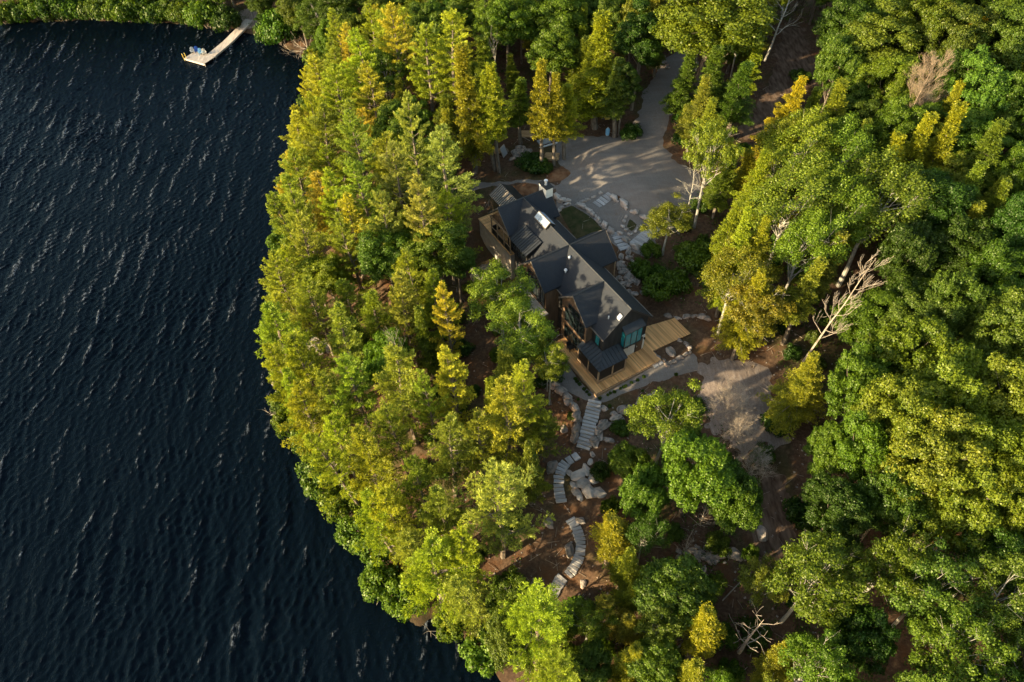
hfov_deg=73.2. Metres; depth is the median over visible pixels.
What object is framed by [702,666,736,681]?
aspen tree
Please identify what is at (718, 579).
shrub
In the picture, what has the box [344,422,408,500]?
white pine
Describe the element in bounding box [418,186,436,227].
hemlock tree
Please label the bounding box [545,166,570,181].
earth mound
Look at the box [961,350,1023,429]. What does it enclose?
maple tree
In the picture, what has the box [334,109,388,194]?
white pine
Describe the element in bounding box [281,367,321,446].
white pine
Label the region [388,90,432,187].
white pine
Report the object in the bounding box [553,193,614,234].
retaining wall
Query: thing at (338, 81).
white pine
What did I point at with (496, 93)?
hemlock tree
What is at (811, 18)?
maple tree
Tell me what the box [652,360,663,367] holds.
stone steps
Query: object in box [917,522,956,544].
hemlock tree
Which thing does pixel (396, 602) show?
shrub
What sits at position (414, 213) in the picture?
white pine
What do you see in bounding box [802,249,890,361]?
dead tree
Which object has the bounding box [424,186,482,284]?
white pine
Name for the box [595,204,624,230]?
gravel patio
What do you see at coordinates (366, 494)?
white pine
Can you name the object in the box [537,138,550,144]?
tarp stack
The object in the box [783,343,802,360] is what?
shrub
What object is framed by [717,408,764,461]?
bare tree
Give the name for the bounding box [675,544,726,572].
rock pile
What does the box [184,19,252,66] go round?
dock
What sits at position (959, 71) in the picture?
maple tree
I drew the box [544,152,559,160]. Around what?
lumber stack
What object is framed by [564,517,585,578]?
stone steps
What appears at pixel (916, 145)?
hemlock tree
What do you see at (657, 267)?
shrub
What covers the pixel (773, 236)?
shrub
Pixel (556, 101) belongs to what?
hemlock tree
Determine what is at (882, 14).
maple tree
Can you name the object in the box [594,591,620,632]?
white pine
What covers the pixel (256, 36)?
shrub
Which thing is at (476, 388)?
shrub
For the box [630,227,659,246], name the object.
stone steps
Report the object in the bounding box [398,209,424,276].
hemlock tree
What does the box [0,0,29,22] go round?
shrub
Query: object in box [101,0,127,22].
shrub
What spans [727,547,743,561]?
boulder
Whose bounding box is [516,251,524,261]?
window
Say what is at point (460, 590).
white pine
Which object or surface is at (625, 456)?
maple tree
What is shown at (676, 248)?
shrub
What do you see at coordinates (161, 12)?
shrub
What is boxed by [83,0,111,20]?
shrub
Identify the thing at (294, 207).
white pine
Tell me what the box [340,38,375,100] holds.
white pine
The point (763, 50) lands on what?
hemlock tree
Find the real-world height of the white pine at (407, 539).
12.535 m
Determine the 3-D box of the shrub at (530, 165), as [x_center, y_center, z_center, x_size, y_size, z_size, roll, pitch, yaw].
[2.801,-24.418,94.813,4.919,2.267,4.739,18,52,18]
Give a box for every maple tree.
[213,0,229,6]
[244,0,274,13]
[253,8,273,22]
[279,0,314,45]
[294,252,351,303]
[295,94,306,115]
[302,1,318,33]
[309,39,325,59]
[314,18,330,53]
[315,0,361,25]
[344,12,371,44]
[355,221,411,307]
[356,0,378,38]
[360,326,410,389]
[361,0,387,19]
[367,47,393,93]
[370,99,414,148]
[380,96,411,135]
[387,0,406,8]
[396,139,424,186]
[399,94,433,150]
[400,221,477,303]
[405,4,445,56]
[407,0,445,69]
[426,0,459,74]
[427,0,446,6]
[438,239,475,303]
[443,0,463,41]
[446,0,487,57]
[481,0,540,86]
[483,599,540,673]
[508,0,522,63]
[525,20,579,104]
[526,0,584,40]
[571,636,613,681]
[580,0,609,34]
[588,0,623,44]
[606,59,643,135]
[607,0,636,62]
[608,439,650,483]
[613,0,649,76]
[613,0,664,110]
[618,459,668,535]
[625,635,683,681]
[630,551,719,633]
[648,0,778,104]
[659,425,737,517]
[706,480,763,535]
[712,457,763,526]
[767,0,791,37]
[799,468,879,547]
[802,419,865,490]
[808,2,815,24]
[812,0,882,104]
[813,33,867,111]
[815,0,833,42]
[824,344,891,423]
[827,71,872,116]
[828,599,901,675]
[829,339,894,421]
[830,286,909,345]
[831,409,891,482]
[838,94,880,134]
[842,0,923,86]
[847,369,947,477]
[852,55,927,106]
[853,463,931,549]
[859,315,958,381]
[866,0,891,14]
[867,94,927,157]
[871,8,890,33]
[874,218,943,280]
[874,270,930,312]
[874,404,994,505]
[877,291,966,347]
[882,64,926,105]
[890,0,953,49]
[892,668,954,681]
[893,166,979,275]
[895,338,996,456]
[896,101,942,145]
[916,465,1011,553]
[917,0,965,53]
[918,270,961,295]
[919,0,966,63]
[921,0,1001,68]
[921,47,988,103]
[922,266,994,339]
[931,105,1003,167]
[933,213,1000,284]
[938,44,1015,166]
[938,150,986,198]
[944,408,1023,482]
[947,336,990,401]
[954,467,1023,561]
[955,136,1023,194]
[959,238,1023,338]
[959,285,1023,358]
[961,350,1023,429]
[970,0,980,7]
[975,0,1023,69]
[979,0,1023,20]
[982,70,1023,147]
[982,111,1017,147]
[983,145,1023,203]
[984,191,1023,250]
[994,580,1023,631]
[995,348,1023,393]
[1005,132,1023,149]
[1013,62,1023,72]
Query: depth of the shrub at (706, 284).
80.63 m
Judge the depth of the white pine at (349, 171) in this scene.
80.61 m
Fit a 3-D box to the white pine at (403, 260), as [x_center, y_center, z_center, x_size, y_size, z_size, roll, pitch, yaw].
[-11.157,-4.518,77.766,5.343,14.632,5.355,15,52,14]
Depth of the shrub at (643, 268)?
82.10 m
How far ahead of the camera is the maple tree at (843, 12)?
91.25 m
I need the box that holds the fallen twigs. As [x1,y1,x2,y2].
[430,88,826,669]
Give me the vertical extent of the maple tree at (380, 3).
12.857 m
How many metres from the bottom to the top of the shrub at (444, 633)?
4.105 m
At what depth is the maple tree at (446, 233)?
76.96 m
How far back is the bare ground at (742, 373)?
73.93 m
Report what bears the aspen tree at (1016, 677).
on the ground at (548, 560)
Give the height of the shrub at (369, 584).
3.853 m
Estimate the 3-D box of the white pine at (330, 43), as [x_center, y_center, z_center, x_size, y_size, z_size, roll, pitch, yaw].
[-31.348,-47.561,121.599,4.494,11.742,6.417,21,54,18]
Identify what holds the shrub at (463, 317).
on the ground at (548, 560)
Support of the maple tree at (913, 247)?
on the ground at (548, 560)
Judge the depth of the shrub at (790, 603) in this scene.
61.84 m
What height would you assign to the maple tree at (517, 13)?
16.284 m
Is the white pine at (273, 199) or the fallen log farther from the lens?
the white pine at (273, 199)
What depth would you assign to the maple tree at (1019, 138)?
83.17 m
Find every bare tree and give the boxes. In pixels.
[678,156,705,210]
[705,378,754,427]
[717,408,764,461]
[734,440,776,483]
[764,0,802,60]
[902,48,954,107]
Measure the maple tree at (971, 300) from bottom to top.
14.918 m
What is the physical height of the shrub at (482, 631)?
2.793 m
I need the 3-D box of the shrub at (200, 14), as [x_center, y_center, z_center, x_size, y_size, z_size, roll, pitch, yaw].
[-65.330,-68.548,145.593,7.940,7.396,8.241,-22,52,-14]
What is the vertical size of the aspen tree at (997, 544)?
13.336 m
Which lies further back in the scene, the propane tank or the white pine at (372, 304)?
the propane tank
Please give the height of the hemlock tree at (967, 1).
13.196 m
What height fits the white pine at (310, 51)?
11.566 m
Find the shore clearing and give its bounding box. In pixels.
[239,8,257,28]
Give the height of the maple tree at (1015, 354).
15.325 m
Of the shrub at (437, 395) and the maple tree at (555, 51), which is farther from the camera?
the maple tree at (555, 51)
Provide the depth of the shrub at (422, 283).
86.06 m
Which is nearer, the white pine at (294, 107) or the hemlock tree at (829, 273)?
the hemlock tree at (829, 273)
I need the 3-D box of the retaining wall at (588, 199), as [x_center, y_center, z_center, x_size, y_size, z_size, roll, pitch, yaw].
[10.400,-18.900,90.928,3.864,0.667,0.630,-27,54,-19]
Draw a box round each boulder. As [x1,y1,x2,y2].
[543,517,553,528]
[546,460,557,473]
[560,424,567,432]
[565,542,573,557]
[575,517,585,523]
[580,579,586,588]
[603,437,614,442]
[665,346,675,356]
[701,552,711,561]
[709,546,729,558]
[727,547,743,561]
[756,525,767,541]
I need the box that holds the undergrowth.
[225,0,1023,681]
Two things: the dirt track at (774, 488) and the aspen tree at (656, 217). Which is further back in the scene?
the aspen tree at (656, 217)
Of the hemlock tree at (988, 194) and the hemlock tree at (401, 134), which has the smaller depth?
the hemlock tree at (988, 194)
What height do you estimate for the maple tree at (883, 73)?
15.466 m
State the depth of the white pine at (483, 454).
63.79 m
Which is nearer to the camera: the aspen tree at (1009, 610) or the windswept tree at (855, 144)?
the aspen tree at (1009, 610)
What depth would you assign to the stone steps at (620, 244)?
85.94 m
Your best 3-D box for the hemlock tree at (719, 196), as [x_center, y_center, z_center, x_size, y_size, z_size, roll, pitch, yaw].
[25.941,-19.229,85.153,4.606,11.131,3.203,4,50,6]
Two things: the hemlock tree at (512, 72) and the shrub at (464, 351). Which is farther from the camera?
the hemlock tree at (512, 72)
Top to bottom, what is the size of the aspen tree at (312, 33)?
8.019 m
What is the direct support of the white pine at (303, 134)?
on the ground at (548, 560)
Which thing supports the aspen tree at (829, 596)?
on the ground at (548, 560)
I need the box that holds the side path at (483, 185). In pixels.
[464,179,554,190]
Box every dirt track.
[729,25,819,139]
[751,471,800,574]
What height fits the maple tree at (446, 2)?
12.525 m
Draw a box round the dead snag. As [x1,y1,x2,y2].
[729,602,782,654]
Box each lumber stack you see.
[521,130,537,136]
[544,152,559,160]
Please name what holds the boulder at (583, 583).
on the ground at (548, 560)
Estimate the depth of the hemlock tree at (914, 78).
83.82 m
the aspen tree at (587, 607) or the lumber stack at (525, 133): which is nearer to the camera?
the aspen tree at (587, 607)
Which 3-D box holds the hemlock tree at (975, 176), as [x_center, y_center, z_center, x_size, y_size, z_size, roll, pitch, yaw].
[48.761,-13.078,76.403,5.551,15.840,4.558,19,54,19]
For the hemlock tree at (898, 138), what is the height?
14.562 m
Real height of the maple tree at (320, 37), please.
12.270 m
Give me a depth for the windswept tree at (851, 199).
71.11 m
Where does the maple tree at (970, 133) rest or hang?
on the ground at (548, 560)
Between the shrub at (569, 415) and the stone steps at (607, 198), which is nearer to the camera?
the shrub at (569, 415)
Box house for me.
[478,179,652,383]
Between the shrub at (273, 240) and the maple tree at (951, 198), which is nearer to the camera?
the maple tree at (951, 198)
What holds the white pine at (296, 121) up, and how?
on the ground at (548, 560)
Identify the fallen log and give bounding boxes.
[722,576,745,600]
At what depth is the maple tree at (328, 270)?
80.40 m
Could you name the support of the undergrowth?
on the ground at (548, 560)
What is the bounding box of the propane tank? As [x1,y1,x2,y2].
[605,127,609,135]
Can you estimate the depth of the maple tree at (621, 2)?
101.61 m
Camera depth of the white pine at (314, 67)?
105.72 m
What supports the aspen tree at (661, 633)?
on the ground at (548, 560)
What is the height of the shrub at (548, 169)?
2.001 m
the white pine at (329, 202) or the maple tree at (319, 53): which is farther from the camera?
the maple tree at (319, 53)
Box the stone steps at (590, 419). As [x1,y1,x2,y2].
[576,399,600,449]
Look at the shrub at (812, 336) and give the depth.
75.99 m
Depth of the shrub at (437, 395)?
77.46 m
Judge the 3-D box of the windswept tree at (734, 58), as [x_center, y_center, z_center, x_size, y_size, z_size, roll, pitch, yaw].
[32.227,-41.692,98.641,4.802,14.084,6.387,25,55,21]
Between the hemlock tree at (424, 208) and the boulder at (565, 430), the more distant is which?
the hemlock tree at (424, 208)
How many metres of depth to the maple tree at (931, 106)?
80.52 m
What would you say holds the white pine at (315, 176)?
on the ground at (548, 560)
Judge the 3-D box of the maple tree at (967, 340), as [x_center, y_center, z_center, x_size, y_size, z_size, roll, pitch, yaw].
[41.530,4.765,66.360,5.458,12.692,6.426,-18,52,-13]
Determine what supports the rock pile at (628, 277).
on the ground at (548, 560)
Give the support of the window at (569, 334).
in the house
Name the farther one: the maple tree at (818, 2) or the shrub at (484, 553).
the maple tree at (818, 2)
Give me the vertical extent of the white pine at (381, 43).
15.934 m
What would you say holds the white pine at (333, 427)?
on the ground at (548, 560)
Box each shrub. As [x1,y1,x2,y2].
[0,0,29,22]
[0,1,12,25]
[18,0,40,21]
[33,0,73,20]
[39,13,55,22]
[49,6,75,20]
[57,0,86,19]
[76,0,101,19]
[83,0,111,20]
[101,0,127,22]
[105,0,140,22]
[131,15,144,22]
[132,0,161,23]
[156,0,176,21]
[166,1,188,24]
[181,0,217,29]
[211,3,242,32]
[252,20,265,43]
[257,24,279,42]
[260,7,300,45]
[265,228,294,252]
[266,390,286,412]
[270,406,296,439]
[288,429,320,456]
[294,453,340,501]
[302,46,324,66]
[316,481,362,523]
[333,507,373,554]
[352,526,396,573]
[358,563,400,602]
[381,570,430,623]
[411,274,425,294]
[417,458,431,472]
[423,424,441,444]
[430,383,447,400]
[431,603,469,643]
[433,461,451,479]
[442,396,468,416]
[445,420,467,438]
[449,337,475,357]
[455,309,465,325]
[457,635,500,677]
[462,281,473,292]
[468,384,480,397]
[475,542,488,559]
[476,621,488,647]
[483,586,520,615]
[489,347,498,362]
[490,320,505,336]
[490,565,524,591]
[496,510,524,537]
[514,151,548,174]
[530,351,550,366]
[533,377,546,388]
[537,161,552,174]
[538,358,564,383]
[562,642,579,656]
[566,595,582,616]
[567,412,574,419]
[589,461,610,482]
[599,494,620,512]
[601,636,616,662]
[606,457,611,471]
[609,419,629,436]
[615,646,628,659]
[619,121,643,140]
[627,256,652,279]
[632,615,657,641]
[639,240,661,258]
[641,272,676,301]
[648,263,666,275]
[661,267,693,294]
[666,521,686,542]
[671,105,690,124]
[671,132,693,146]
[672,244,681,256]
[674,238,712,271]
[675,219,692,232]
[680,396,707,415]
[688,261,707,277]
[690,196,709,213]
[695,233,709,243]
[702,269,709,289]
[704,530,731,557]
[706,594,718,615]
[707,570,728,596]
[716,621,738,651]
[716,657,746,681]
[736,142,752,151]
[739,615,772,652]
[741,544,759,560]
[749,440,776,466]
[759,409,793,437]
[763,253,780,268]
[770,230,779,241]
[774,315,793,334]
[782,495,817,531]
[783,285,793,299]
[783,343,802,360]
[784,264,804,280]
[786,592,810,613]
[788,68,812,82]
[802,524,820,538]
[804,330,821,347]
[812,295,821,304]
[813,308,832,327]
[817,357,827,369]
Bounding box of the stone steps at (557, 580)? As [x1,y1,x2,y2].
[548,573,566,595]
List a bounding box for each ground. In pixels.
[0,0,1023,681]
[556,191,659,257]
[697,357,790,460]
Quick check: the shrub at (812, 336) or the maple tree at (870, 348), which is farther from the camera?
the shrub at (812, 336)
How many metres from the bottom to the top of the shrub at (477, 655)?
2.770 m
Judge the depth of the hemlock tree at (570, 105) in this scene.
90.71 m
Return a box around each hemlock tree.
[303,107,321,146]
[308,97,333,135]
[345,315,371,360]
[360,180,384,229]
[384,174,400,228]
[394,76,417,138]
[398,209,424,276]
[399,123,414,149]
[402,0,414,12]
[410,49,441,105]
[413,305,441,380]
[414,136,457,198]
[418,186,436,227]
[428,93,462,155]
[439,107,462,193]
[452,42,494,174]
[455,34,504,121]
[466,69,506,171]
[470,61,477,80]
[479,61,510,172]
[482,376,503,435]
[491,342,535,408]
[503,53,519,99]
[505,76,533,144]
[514,439,553,505]
[522,37,534,70]
[525,58,560,161]
[542,72,572,165]
[555,82,587,159]
[560,35,592,114]
[560,605,578,644]
[562,22,587,79]
[572,10,616,129]
[578,2,588,36]
[589,509,632,565]
[597,56,629,137]
[605,545,640,591]
[608,606,643,645]
[609,640,643,681]
[610,579,637,615]
[635,7,652,77]
[646,20,665,77]
[647,0,668,38]
[658,40,698,123]
[658,656,704,681]
[673,73,711,151]
[678,601,727,659]
[687,43,728,125]
[691,96,717,170]
[695,205,752,317]
[701,115,724,185]
[702,153,737,218]
[709,201,745,257]
[710,214,772,313]
[711,268,772,361]
[716,59,756,134]
[724,45,752,73]
[726,37,762,97]
[729,148,771,228]
[731,147,756,207]
[738,0,768,63]
[740,75,808,178]
[748,639,796,681]
[756,287,783,344]
[757,351,835,442]
[762,0,778,36]
[777,196,811,255]
[781,256,829,345]
[790,229,848,322]
[802,85,824,119]
[816,77,850,138]
[837,118,872,185]
[843,175,878,253]
[861,129,906,206]
[869,74,905,148]
[880,110,939,219]
[880,201,899,233]
[906,75,920,107]
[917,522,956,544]
[919,100,968,170]
[929,80,965,144]
[934,89,946,104]
[953,117,1011,198]
[954,16,989,70]
[960,160,989,210]
[963,0,972,4]
[964,200,986,224]
[978,175,1011,205]
[981,176,1012,227]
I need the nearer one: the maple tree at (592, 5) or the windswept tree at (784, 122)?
the windswept tree at (784, 122)
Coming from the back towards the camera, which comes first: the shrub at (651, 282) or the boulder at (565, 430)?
the shrub at (651, 282)
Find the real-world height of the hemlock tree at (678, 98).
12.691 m
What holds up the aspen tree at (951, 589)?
on the ground at (548, 560)
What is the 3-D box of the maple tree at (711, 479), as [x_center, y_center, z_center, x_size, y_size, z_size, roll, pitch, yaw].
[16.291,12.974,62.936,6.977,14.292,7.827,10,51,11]
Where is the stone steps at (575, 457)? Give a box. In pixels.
[565,452,580,464]
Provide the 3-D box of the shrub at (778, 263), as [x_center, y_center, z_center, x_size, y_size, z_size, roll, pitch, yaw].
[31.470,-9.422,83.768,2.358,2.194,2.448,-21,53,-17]
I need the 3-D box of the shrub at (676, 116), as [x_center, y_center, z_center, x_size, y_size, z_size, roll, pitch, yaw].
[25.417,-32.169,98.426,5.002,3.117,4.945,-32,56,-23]
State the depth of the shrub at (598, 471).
70.03 m
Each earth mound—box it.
[514,182,537,194]
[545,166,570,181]
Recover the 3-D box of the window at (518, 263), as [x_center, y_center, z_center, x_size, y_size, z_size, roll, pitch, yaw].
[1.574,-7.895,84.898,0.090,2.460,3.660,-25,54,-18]
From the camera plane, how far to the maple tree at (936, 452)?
54.34 m
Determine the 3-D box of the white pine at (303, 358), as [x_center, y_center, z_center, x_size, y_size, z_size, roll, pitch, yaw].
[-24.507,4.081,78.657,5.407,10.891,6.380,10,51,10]
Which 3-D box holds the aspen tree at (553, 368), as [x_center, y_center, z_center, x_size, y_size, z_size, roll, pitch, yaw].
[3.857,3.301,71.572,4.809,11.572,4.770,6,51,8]
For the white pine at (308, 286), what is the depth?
77.67 m
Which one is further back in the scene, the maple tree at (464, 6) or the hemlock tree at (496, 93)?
the maple tree at (464, 6)
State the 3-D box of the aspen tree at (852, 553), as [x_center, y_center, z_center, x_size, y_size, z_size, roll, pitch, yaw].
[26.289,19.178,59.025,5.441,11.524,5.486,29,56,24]
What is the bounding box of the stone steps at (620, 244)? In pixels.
[611,232,629,250]
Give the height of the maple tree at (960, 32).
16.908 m
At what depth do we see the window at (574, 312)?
74.23 m
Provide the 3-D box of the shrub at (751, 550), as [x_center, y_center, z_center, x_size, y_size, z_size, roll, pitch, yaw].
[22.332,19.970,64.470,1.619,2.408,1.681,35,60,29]
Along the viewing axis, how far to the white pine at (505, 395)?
62.63 m
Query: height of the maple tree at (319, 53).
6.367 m
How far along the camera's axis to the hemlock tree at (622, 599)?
61.46 m
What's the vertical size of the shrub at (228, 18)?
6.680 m
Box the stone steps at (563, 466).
[553,460,569,502]
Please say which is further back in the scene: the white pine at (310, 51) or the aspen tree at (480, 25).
the white pine at (310, 51)
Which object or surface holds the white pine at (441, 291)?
on the ground at (548, 560)
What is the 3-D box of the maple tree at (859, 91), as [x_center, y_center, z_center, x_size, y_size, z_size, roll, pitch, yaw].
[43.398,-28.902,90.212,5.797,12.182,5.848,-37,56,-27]
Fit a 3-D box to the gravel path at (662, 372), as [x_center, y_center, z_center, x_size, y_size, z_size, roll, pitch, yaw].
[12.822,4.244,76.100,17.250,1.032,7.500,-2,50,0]
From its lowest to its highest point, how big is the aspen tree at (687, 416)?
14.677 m
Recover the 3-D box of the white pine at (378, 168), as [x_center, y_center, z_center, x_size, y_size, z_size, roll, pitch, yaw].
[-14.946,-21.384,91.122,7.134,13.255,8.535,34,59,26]
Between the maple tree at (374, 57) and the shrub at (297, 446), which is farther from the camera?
the maple tree at (374, 57)
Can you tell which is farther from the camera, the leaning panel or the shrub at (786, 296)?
the leaning panel
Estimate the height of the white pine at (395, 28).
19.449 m
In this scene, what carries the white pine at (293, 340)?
on the ground at (548, 560)
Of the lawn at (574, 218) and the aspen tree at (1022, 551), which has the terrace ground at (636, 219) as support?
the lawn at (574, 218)
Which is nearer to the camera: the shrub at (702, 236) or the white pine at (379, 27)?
the shrub at (702, 236)
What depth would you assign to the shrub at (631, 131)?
97.38 m
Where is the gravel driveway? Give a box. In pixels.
[553,51,703,233]
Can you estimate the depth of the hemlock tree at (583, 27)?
98.91 m
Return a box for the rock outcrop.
[565,458,606,501]
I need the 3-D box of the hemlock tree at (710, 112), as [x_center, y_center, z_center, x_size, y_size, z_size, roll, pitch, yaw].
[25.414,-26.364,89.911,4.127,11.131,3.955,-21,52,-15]
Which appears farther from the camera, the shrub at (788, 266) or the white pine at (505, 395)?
the shrub at (788, 266)
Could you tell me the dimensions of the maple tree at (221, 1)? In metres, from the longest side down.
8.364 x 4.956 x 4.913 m
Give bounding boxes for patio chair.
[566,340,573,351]
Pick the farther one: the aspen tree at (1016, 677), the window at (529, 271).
the window at (529, 271)
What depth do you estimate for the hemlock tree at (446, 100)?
93.59 m
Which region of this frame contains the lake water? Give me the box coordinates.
[0,19,500,681]
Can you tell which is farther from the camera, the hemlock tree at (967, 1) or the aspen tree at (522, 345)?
the hemlock tree at (967, 1)
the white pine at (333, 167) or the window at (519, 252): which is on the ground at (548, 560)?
the white pine at (333, 167)
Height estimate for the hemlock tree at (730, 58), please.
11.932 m
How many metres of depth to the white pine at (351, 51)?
104.05 m
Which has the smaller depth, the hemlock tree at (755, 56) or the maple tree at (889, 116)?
the maple tree at (889, 116)
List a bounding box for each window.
[512,242,525,260]
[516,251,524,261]
[517,261,522,277]
[524,272,544,306]
[527,268,539,286]
[564,323,580,350]
[565,306,584,339]
[568,303,579,320]
[594,334,599,346]
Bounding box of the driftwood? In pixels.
[279,36,310,56]
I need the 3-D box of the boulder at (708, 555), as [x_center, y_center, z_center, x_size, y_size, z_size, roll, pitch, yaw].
[18.516,20.392,65.010,1.369,0.581,0.941,-29,55,-12]
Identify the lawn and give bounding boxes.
[560,206,602,238]
[627,219,636,230]
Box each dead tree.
[382,329,413,389]
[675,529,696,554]
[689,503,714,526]
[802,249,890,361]
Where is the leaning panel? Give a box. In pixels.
[500,144,507,157]
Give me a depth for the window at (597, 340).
74.10 m
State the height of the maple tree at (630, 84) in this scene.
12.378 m
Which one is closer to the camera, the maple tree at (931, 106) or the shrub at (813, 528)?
the shrub at (813, 528)
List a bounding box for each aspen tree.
[183,0,207,6]
[275,0,295,41]
[291,0,328,33]
[302,23,325,38]
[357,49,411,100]
[464,258,538,341]
[470,0,507,66]
[485,295,558,372]
[489,575,541,631]
[526,336,571,404]
[563,596,619,640]
[623,378,705,461]
[633,596,684,649]
[638,192,693,254]
[681,117,744,228]
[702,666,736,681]
[721,274,796,358]
[737,552,790,608]
[752,669,780,681]
[762,529,873,632]
[776,628,848,681]
[796,524,865,582]
[818,660,871,681]
[855,516,937,607]
[872,537,988,636]
[892,547,964,607]
[906,605,1020,681]
[929,550,1023,647]
[952,524,1023,596]
[963,653,1023,681]
[993,623,1023,681]
[1013,530,1023,558]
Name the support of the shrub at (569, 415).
on the ground at (548, 560)
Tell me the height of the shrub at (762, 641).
1.443 m
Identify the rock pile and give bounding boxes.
[306,327,333,354]
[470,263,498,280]
[506,145,532,160]
[616,237,642,295]
[652,55,669,68]
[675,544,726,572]
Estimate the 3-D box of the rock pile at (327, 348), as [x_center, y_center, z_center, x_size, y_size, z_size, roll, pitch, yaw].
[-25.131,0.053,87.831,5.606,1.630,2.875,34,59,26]
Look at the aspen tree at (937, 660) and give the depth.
48.28 m
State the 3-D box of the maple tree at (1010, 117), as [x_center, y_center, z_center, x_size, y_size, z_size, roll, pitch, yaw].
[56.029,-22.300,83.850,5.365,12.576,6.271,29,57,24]
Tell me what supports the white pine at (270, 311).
on the ground at (548, 560)
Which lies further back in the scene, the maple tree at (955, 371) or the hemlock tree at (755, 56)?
the hemlock tree at (755, 56)
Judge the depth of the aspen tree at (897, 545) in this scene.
52.03 m
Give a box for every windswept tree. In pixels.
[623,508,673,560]
[697,230,787,334]
[726,3,754,91]
[744,150,852,265]
[754,109,820,176]
[755,103,846,230]
[768,207,852,298]
[796,161,878,270]
[799,110,882,182]
[835,143,938,287]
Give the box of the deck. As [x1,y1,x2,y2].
[554,318,690,396]
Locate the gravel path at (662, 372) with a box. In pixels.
[559,353,697,401]
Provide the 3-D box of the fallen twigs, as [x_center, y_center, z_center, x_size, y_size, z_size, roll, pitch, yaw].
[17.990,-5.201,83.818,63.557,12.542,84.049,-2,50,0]
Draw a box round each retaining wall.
[551,381,581,443]
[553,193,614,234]
[558,202,568,211]
[579,191,602,202]
[589,400,643,447]
[600,391,655,414]
[610,194,650,224]
[616,231,639,249]
[620,214,641,235]
[654,338,691,366]
[664,313,711,321]
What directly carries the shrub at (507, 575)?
on the ground at (548, 560)
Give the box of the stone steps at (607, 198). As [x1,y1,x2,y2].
[593,192,611,206]
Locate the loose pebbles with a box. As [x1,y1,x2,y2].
[449,98,832,650]
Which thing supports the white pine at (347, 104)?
on the ground at (548, 560)
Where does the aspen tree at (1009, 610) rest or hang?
on the ground at (548, 560)
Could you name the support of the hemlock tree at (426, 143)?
on the ground at (548, 560)
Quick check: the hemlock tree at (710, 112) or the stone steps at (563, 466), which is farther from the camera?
the hemlock tree at (710, 112)
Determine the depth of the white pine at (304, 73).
112.14 m
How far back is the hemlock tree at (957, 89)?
81.12 m
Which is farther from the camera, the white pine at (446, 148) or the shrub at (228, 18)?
the shrub at (228, 18)
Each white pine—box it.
[253,300,317,375]
[258,249,310,318]
[261,341,309,412]
[265,191,317,251]
[268,291,315,347]
[271,173,299,223]
[271,344,330,395]
[272,244,312,298]
[273,146,320,236]
[273,247,298,293]
[277,378,338,458]
[278,172,323,251]
[278,190,330,258]
[279,110,313,158]
[280,150,319,213]
[280,211,332,306]
[280,329,339,422]
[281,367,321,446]
[286,104,313,140]
[288,274,337,355]
[295,102,349,176]
[295,129,322,173]
[297,67,317,104]
[298,148,318,193]
[299,91,335,169]
[301,431,363,511]
[302,48,324,80]
[304,54,343,103]
[304,170,362,236]
[309,142,343,189]
[313,62,369,152]
[313,369,364,438]
[314,101,344,154]
[316,167,359,271]
[320,37,340,77]
[321,55,330,72]
[321,68,350,153]
[322,411,357,480]
[324,7,345,58]
[324,301,365,406]
[324,351,387,446]
[325,45,356,109]
[328,212,378,302]
[329,155,359,204]
[331,278,382,337]
[332,192,368,288]
[333,22,365,55]
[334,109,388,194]
[334,158,393,245]
[337,97,376,174]
[338,27,389,114]
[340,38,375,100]
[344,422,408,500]
[345,46,384,101]
[346,107,375,162]
[350,60,388,136]
[351,487,422,566]
[356,3,380,52]
[358,189,403,278]
[358,288,402,347]
[363,3,379,47]
[364,131,422,190]
[366,342,454,445]
[368,481,417,559]
[370,9,406,96]
[370,400,416,478]
[372,140,416,228]
[373,5,410,75]
[377,1,433,97]
[377,268,424,365]
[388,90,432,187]
[390,7,417,84]
[390,248,431,321]
[391,523,438,583]
[392,454,438,526]
[398,174,444,294]
[399,526,492,624]
[405,368,448,459]
[406,22,455,129]
[414,484,476,546]
[419,268,460,343]
[420,123,483,231]
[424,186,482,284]
[426,7,478,126]
[426,411,484,496]
[428,280,465,367]
[431,521,484,583]
[432,345,476,439]
[433,17,477,92]
[439,572,494,640]
[449,456,555,558]
[458,407,516,486]
[469,373,544,472]
[471,0,505,50]
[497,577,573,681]
[511,358,552,443]
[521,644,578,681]
[523,410,570,462]
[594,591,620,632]
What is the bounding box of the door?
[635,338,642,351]
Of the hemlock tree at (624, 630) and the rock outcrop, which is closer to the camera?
the hemlock tree at (624, 630)
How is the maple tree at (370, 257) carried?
on the ground at (548, 560)
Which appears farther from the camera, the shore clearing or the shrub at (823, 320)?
the shore clearing
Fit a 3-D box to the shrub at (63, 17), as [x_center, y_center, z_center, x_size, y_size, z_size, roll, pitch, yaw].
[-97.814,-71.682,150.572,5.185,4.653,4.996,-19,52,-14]
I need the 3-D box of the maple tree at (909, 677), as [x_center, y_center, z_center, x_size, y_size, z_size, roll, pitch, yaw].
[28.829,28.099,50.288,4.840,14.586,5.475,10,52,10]
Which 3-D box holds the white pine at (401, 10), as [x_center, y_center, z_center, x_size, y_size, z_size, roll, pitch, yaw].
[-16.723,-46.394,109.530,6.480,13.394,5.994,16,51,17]
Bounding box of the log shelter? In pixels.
[489,183,522,212]
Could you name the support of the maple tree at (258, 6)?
on the ground at (548, 560)
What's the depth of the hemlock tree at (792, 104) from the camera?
82.27 m
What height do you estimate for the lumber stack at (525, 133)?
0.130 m
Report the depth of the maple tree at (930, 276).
69.08 m

